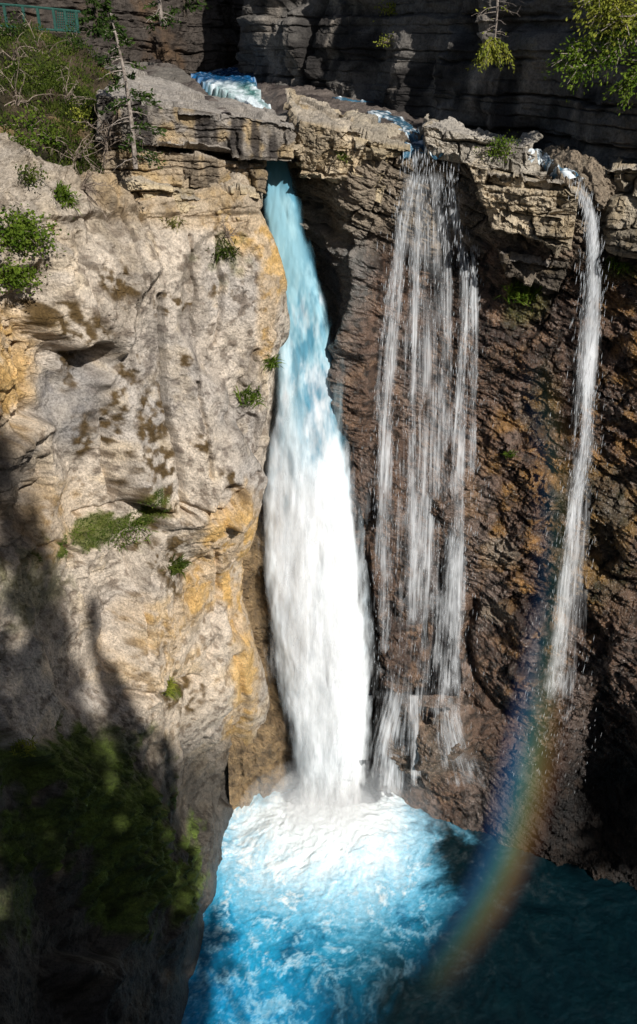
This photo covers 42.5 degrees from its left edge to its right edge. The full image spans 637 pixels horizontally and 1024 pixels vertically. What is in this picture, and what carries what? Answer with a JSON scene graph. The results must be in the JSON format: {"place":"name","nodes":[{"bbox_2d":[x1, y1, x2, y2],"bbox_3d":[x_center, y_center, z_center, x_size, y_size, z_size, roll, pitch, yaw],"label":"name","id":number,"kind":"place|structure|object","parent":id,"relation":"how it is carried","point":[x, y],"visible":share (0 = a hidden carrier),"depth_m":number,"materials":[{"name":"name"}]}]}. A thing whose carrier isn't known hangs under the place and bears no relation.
{"place":"outdoors","nodes":[
{"label":"outdoors","id":0,"kind":"place"},
{"bbox_2d":[0,26,110,272],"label":"hillside","id":1,"kind":"structure","parent":0,"point":[6,99],"depth_m":24.86,"materials":[{"name":"plant"}]},
{"bbox_2d":[0,32,38,68],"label":"dead shrub","id":2,"kind":"object","parent":1,"relation":"on","point":[13,56],"visible":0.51,"depth_m":25.84,"materials":[{"name":"wood"}]},
{"bbox_2d":[0,2,39,40],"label":"shrub","id":3,"kind":"object","parent":1,"relation":"on","point":[14,33],"visible":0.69,"depth_m":27.60,"materials":[{"name":"green plant"}]},
{"bbox_2d":[0,46,54,109],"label":"dead shrub","id":4,"kind":"object","parent":1,"relation":"on","point":[17,99],"visible":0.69,"depth_m":24.31,"materials":[{"name":"grey wood"}]},
{"bbox_2d":[0,100,57,145],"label":"shrub","id":5,"kind":"object","parent":1,"relation":"on","point":[31,123],"visible":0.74,"depth_m":23.48,"materials":[{"name":"green plant"}]},
{"bbox_2d":[0,44,59,90],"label":"shrub","id":6,"kind":"object","parent":1,"relation":"on","point":[8,70],"visible":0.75,"depth_m":24.86,"materials":[{"name":"green plant"}]},
{"bbox_2d":[0,196,68,265],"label":"shrub","id":7,"kind":"object","parent":1,"relation":"on","point":[24,233],"visible":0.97,"depth_m":20.95,"materials":[{"name":"green plant"}]},
{"bbox_2d":[13,14,71,59],"bbox_3d":[-8.913,-14.414,26.772,2.231,3.435,1.323,0,30,0],"label":"dead shrub","id":8,"kind":"object","parent":1,"relation":"on","point":[38,40],"visible":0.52,"depth_m":26.50,"materials":[{"name":"grey wood"}]},
{"bbox_2d":[30,123,70,151],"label":"shrub","id":9,"kind":"object","parent":1,"relation":"on","point":[47,137],"visible":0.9,"depth_m":23.37,"materials":[{"name":"green plant"}]},
{"bbox_2d":[25,50,84,88],"bbox_3d":[-8.304,-13.854,25.895,1.779,1.305,2.100,0,30,0],"label":"shrub","id":10,"kind":"object","parent":1,"relation":"on","point":[55,74],"visible":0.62,"depth_m":25.66,"materials":[{"name":"green plant"}]},
{"bbox_2d":[0,16,116,174],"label":"ground cover","id":11,"kind":"object","parent":1,"relation":"on","point":[49,85],"visible":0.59,"depth_m":25.00,"materials":[{"name":"green plant"}]},
{"bbox_2d":[52,20,93,52],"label":"shrub","id":12,"kind":"object","parent":1,"relation":"on","point":[73,40],"visible":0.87,"depth_m":27.71,"materials":[{"name":"green plant"}]},
{"bbox_2d":[56,58,96,106],"bbox_3d":[-7.253,-12.537,25.025,2.517,2.369,1.204,2,30,4],"label":"dead shrub","id":13,"kind":"object","parent":1,"relation":"on","point":[70,92],"visible":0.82,"depth_m":24.89,"materials":[{"name":"grey wood"}]},
{"bbox_2d":[59,102,96,131],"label":"shrub","id":14,"kind":"object","parent":1,"relation":"on","point":[79,111],"visible":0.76,"depth_m":24.68,"materials":[{"name":"green plant"}]},
{"bbox_2d":[91,49,115,69],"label":"shrub","id":15,"kind":"object","parent":1,"relation":"on","point":[104,64],"visible":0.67,"depth_m":27.90,"materials":[{"name":"green plant"}]},
{"bbox_2d":[72,104,152,173],"bbox_3d":[-6.058,-10.190,24.007,2.613,3.105,1.586,0,30,0],"label":"dead shrub","id":16,"kind":"object","parent":1,"relation":"on","point":[107,137],"visible":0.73,"depth_m":24.13,"materials":[{"name":"wood"}]},
{"bbox_2d":[0,132,289,1023],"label":"cliff wall","id":17,"kind":"structure","parent":0,"point":[138,340],"depth_m":26.95,"materials":[{"name":"stone"}]},
{"bbox_2d":[7,735,36,757],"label":"grass tuft","id":18,"kind":"object","parent":17,"relation":"on","point":[26,750],"visible":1,"depth_m":23.10,"materials":[{"name":"green plant"}]},
{"bbox_2d":[0,255,50,295],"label":"shrub","id":19,"kind":"object","parent":17,"relation":"attached to","point":[15,276],"visible":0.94,"depth_m":21.29,"materials":[{"name":"green plant"}]},
{"bbox_2d":[8,129,44,156],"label":"shrub","id":20,"kind":"object","parent":17,"relation":"on","point":[26,144],"visible":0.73,"depth_m":22.34,"materials":[{"name":"green plant"}]},
{"bbox_2d":[15,162,50,193],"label":"shrub","id":21,"kind":"object","parent":17,"relation":"on","point":[29,177],"visible":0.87,"depth_m":21.76,"materials":[{"name":"green plant"}]},
{"bbox_2d":[50,182,80,206],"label":"shrub","id":22,"kind":"object","parent":17,"relation":"on","point":[64,200],"visible":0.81,"depth_m":22.37,"materials":[{"name":"green plant"}]},
{"bbox_2d":[55,180,81,212],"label":"grass tuft","id":23,"kind":"object","parent":17,"relation":"on","point":[68,200],"visible":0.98,"depth_m":22.43,"materials":[{"name":"green plant"}]},
{"bbox_2d":[42,127,123,179],"bbox_3d":[-6.926,-9.945,23.882,2.368,2.300,2.206,12,32,20],"label":"dead shrub","id":24,"kind":"object","parent":17,"relation":"on","point":[76,156],"visible":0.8,"depth_m":23.70,"materials":[{"name":"grey wood"}]},
{"bbox_2d":[68,165,116,226],"bbox_3d":[-6.423,-8.840,23.367,1.948,1.988,1.283,0,30,0],"label":"dead shrub","id":25,"kind":"object","parent":17,"relation":"on","point":[84,187],"visible":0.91,"depth_m":23.19,"materials":[{"name":"grey wood"}]},
{"bbox_2d":[0,489,207,931],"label":"moss","id":26,"kind":"object","parent":17,"relation":"attached to","point":[106,540],"visible":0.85,"depth_m":27.10,"materials":[{"name":"green plant"}]},
{"bbox_2d":[97,13,169,171],"bbox_3d":[-5.159,-11.645,22.835,2.125,3.875,2.085,0,30,0],"label":"spruce tree","id":27,"kind":"object","parent":17,"relation":"on","point":[135,93],"visible":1,"depth_m":22.89,"materials":[{"name":"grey plant"}]},
{"bbox_2d":[109,507,157,551],"bbox_3d":[-6.712,0.654,28.082,2.515,1.617,0.681,-12,32,-19],"label":"grass tuft","id":28,"kind":"object","parent":17,"relation":"attached to","point":[130,531],"visible":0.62,"depth_m":28.24,"materials":[{"name":"green plant"}]},
{"bbox_2d":[161,675,177,699],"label":"grass tuft","id":29,"kind":"object","parent":17,"relation":"on","point":[171,685],"visible":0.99,"depth_m":30.44,"materials":[{"name":"green plant"}]},
{"bbox_2d":[159,216,185,230],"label":"grass tuft","id":30,"kind":"object","parent":17,"relation":"on","point":[174,225],"visible":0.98,"depth_m":25.58,"materials":[{"name":"plant"}]},
{"bbox_2d":[161,553,194,581],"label":"grass tuft","id":31,"kind":"object","parent":17,"relation":"attached to","point":[179,566],"visible":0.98,"depth_m":29.59,"materials":[{"name":"green plant"}]},
{"bbox_2d":[94,140,267,192],"bbox_3d":[-4.466,-11.601,27.038,5.674,2.176,5.356,0,30,0],"label":"rock ledge","id":32,"kind":"object","parent":17,"relation":"on","point":[195,168],"visible":0.63,"depth_m":25.61,"materials":[{"name":"stone"}]},
{"bbox_2d":[95,66,295,160],"bbox_3d":[-3.940,-13.341,27.288,6.488,2.599,7.604,0,30,0],"label":"rock slab","id":33,"kind":"object","parent":32,"relation":"on","point":[188,117],"visible":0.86,"depth_m":25.38,"materials":[{"name":"stone"}]},
{"bbox_2d":[118,175,259,221],"bbox_3d":[-4.547,-10.451,27.027,5.066,1.970,4.123,-4,30,-8],"label":"rock ledge","id":34,"kind":"object","parent":17,"relation":"attached to","point":[141,186],"visible":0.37,"depth_m":25.61,"materials":[{"name":"stone"}]},
{"bbox_2d":[203,234,241,267],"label":"grass tuft","id":35,"kind":"object","parent":17,"relation":"on","point":[220,253],"visible":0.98,"depth_m":26.53,"materials":[{"name":"green plant"}]},
{"bbox_2d":[215,220,243,262],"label":"dead shrub","id":36,"kind":"object","parent":17,"relation":"attached to","point":[227,232],"visible":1,"depth_m":26.41,"materials":[{"name":"grey wood"}]},
{"bbox_2d":[233,383,265,408],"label":"grass tuft","id":37,"kind":"object","parent":17,"relation":"attached to","point":[252,395],"visible":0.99,"depth_m":29.09,"materials":[{"name":"green plant"}]},
{"bbox_2d":[261,353,285,372],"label":"grass tuft","id":38,"kind":"object","parent":17,"relation":"on","point":[270,365],"visible":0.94,"depth_m":28.98,"materials":[{"name":"green plant"}]},
{"bbox_2d":[190,67,287,162],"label":"river water","id":39,"kind":"structure","parent":0,"point":[233,83],"depth_m":38.83,"materials":[{"name":"white liquid"}]},
{"bbox_2d":[0,0,636,168],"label":"cliff wall","id":40,"kind":"structure","parent":0,"point":[420,64],"depth_m":33.24,"materials":[{"name":"grey stone"}]},
{"bbox_2d":[0,3,85,37],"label":"railing","id":41,"kind":"object","parent":40,"relation":"on","point":[65,14],"visible":0.75,"depth_m":30.82,"materials":[{"name":"teal metal"}]},
{"bbox_2d":[72,0,132,46],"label":"spruce tree","id":42,"kind":"object","parent":40,"relation":"on","point":[100,26],"visible":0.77,"depth_m":34.11,"materials":[{"name":"green plant"}]},
{"bbox_2d":[143,0,181,33],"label":"spruce tree","id":43,"kind":"object","parent":40,"relation":"on","point":[162,19],"visible":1,"depth_m":39.19,"materials":[{"name":"green plant"}]},
{"bbox_2d":[153,0,208,20],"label":"spruce tree","id":44,"kind":"object","parent":40,"relation":"on","point":[172,10],"visible":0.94,"depth_m":40.68,"materials":[{"name":"green plant"}]},
{"bbox_2d":[373,0,396,21],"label":"shrub","id":45,"kind":"object","parent":40,"relation":"on","point":[389,9],"visible":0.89,"depth_m":34.81,"materials":[{"name":"green plant"}]},
{"bbox_2d":[373,33,396,47],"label":"shrub","id":46,"kind":"object","parent":40,"relation":"on","point":[386,41],"visible":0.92,"depth_m":33.80,"materials":[{"name":"green plant"}]},
{"bbox_2d":[466,0,521,73],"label":"fir sapling","id":47,"kind":"object","parent":40,"relation":"on","point":[488,50],"visible":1,"depth_m":27.51,"materials":[{"name":"green plant"}]},
{"bbox_2d":[542,2,636,114],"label":"fir tree","id":48,"kind":"object","parent":40,"relation":"on","point":[626,86],"visible":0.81,"depth_m":22.68,"materials":[{"name":"green plant"}]},
{"bbox_2d":[566,0,636,60],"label":"fir tree","id":49,"kind":"object","parent":40,"relation":"attached to","point":[601,8],"visible":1,"depth_m":21.95,"materials":[{"name":"green plant"}]},
{"bbox_2d":[104,59,542,162],"bbox_3d":[-1.250,-18.724,37.341,29.500,3.222,24.600,0,30,0],"label":"river bed","id":50,"kind":"object","parent":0,"point":[273,95],"visible":0.16,"depth_m":35.91,"materials":[{"name":"stone"}]},
{"bbox_2d":[332,96,373,102],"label":"stream","id":51,"kind":"structure","parent":0,"point":[343,98],"depth_m":35.92,"materials":[{"name":"liquid"}]},
{"bbox_2d":[367,110,443,159],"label":"stream","id":52,"kind":"structure","parent":0,"point":[404,125],"depth_m":27.76,"materials":[{"name":"liquid"}]},
{"bbox_2d":[181,780,636,1023],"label":"pool water","id":53,"kind":"structure","parent":0,"point":[372,906],"depth_m":35.15,"materials":[{"name":"blue liquid"}]},
{"bbox_2d":[228,129,636,889],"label":"cliff wall","id":54,"kind":"structure","parent":0,"point":[522,395],"depth_m":31.89,"materials":[{"name":"brown stone"}]},
{"bbox_2d":[265,160,369,806],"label":"waterfall","id":55,"kind":"structure","parent":54,"relation":"attached to","point":[312,572],"depth_m":32.85,"materials":[{"name":"liquid"}]},
{"bbox_2d":[283,88,362,182],"bbox_3d":[-0.042,-13.934,30.200,2.669,2.602,9.922,-2,30,-4],"label":"rock ledge","id":56,"kind":"object","parent":54,"relation":"attached to","point":[323,132],"visible":0.85,"depth_m":26.50,"materials":[{"name":"stone"}]},
{"bbox_2d":[333,151,352,162],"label":"grass tuft","id":57,"kind":"object","parent":56,"relation":"on","point":[344,156],"visible":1,"depth_m":26.34,"materials":[{"name":"green plant"}]},
{"bbox_2d":[342,109,409,202],"bbox_3d":[1.679,-12.206,28.341,2.673,2.815,5.510,0,30,0],"label":"rock ledge","id":58,"kind":"object","parent":54,"relation":"on","point":[373,142],"visible":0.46,"depth_m":26.17,"materials":[{"name":"stone"}]},
{"bbox_2d":[354,150,505,791],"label":"waterfall","id":59,"kind":"structure","parent":54,"relation":"on","point":[390,774],"depth_m":31.26,"materials":[{"name":"liquid"}]},
{"bbox_2d":[418,113,546,178],"bbox_3d":[5.160,-11.689,26.199,4.437,1.676,2.560,8,31,14],"label":"rock ledge","id":60,"kind":"object","parent":54,"relation":"on","point":[452,139],"visible":0.88,"depth_m":25.42,"materials":[{"name":"stone"}]},
{"bbox_2d":[474,129,519,162],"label":"shrub","id":61,"kind":"object","parent":60,"relation":"on","point":[498,148],"visible":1,"depth_m":24.91,"materials":[{"name":"green plant"}]},
{"bbox_2d":[503,449,517,457],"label":"grass tuft","id":62,"kind":"object","parent":54,"relation":"on","point":[510,455],"visible":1,"depth_m":30.50,"materials":[{"name":"green plant"}]},
{"bbox_2d":[494,280,542,314],"bbox_3d":[6.824,-7.349,27.954,1.862,1.362,1.184,0,30,0],"label":"grass tuft","id":63,"kind":"object","parent":54,"relation":"on","point":[525,294],"visible":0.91,"depth_m":27.91,"materials":[{"name":"green plant"}]},
{"bbox_2d":[465,163,578,257],"bbox_3d":[6.284,-10.109,26.540,4.571,2.915,3.079,14,33,22],"label":"rock ledge","id":64,"kind":"object","parent":54,"relation":"attached to","point":[530,207],"visible":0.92,"depth_m":25.34,"materials":[{"name":"stone"}]},
{"bbox_2d":[496,247,568,294],"bbox_3d":[7.024,-8.275,27.787,2.748,1.773,2.222,6,31,10],"label":"rock ledge","id":65,"kind":"object","parent":54,"relation":"on","point":[532,270],"visible":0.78,"depth_m":26.97,"materials":[{"name":"stone"}]},
{"bbox_2d":[503,176,614,792],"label":"waterfall","id":66,"kind":"structure","parent":54,"relation":"on","point":[590,357],"depth_m":28.04,"materials":[{"name":"liquid"}]},
{"bbox_2d":[597,156,636,258],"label":"rock ledge","id":67,"kind":"object","parent":54,"relation":"on","point":[618,229],"visible":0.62,"depth_m":24.99,"materials":[{"name":"stone"}]},
{"bbox_2d":[605,256,633,276],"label":"grass tuft","id":68,"kind":"object","parent":67,"relation":"on","point":[621,266],"visible":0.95,"depth_m":26.29,"materials":[{"name":"green plant"}]},
{"bbox_2d":[528,148,585,182],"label":"stream","id":69,"kind":"structure","parent":0,"point":[546,159],"depth_m":25.44,"materials":[{"name":"liquid"}]}
]}

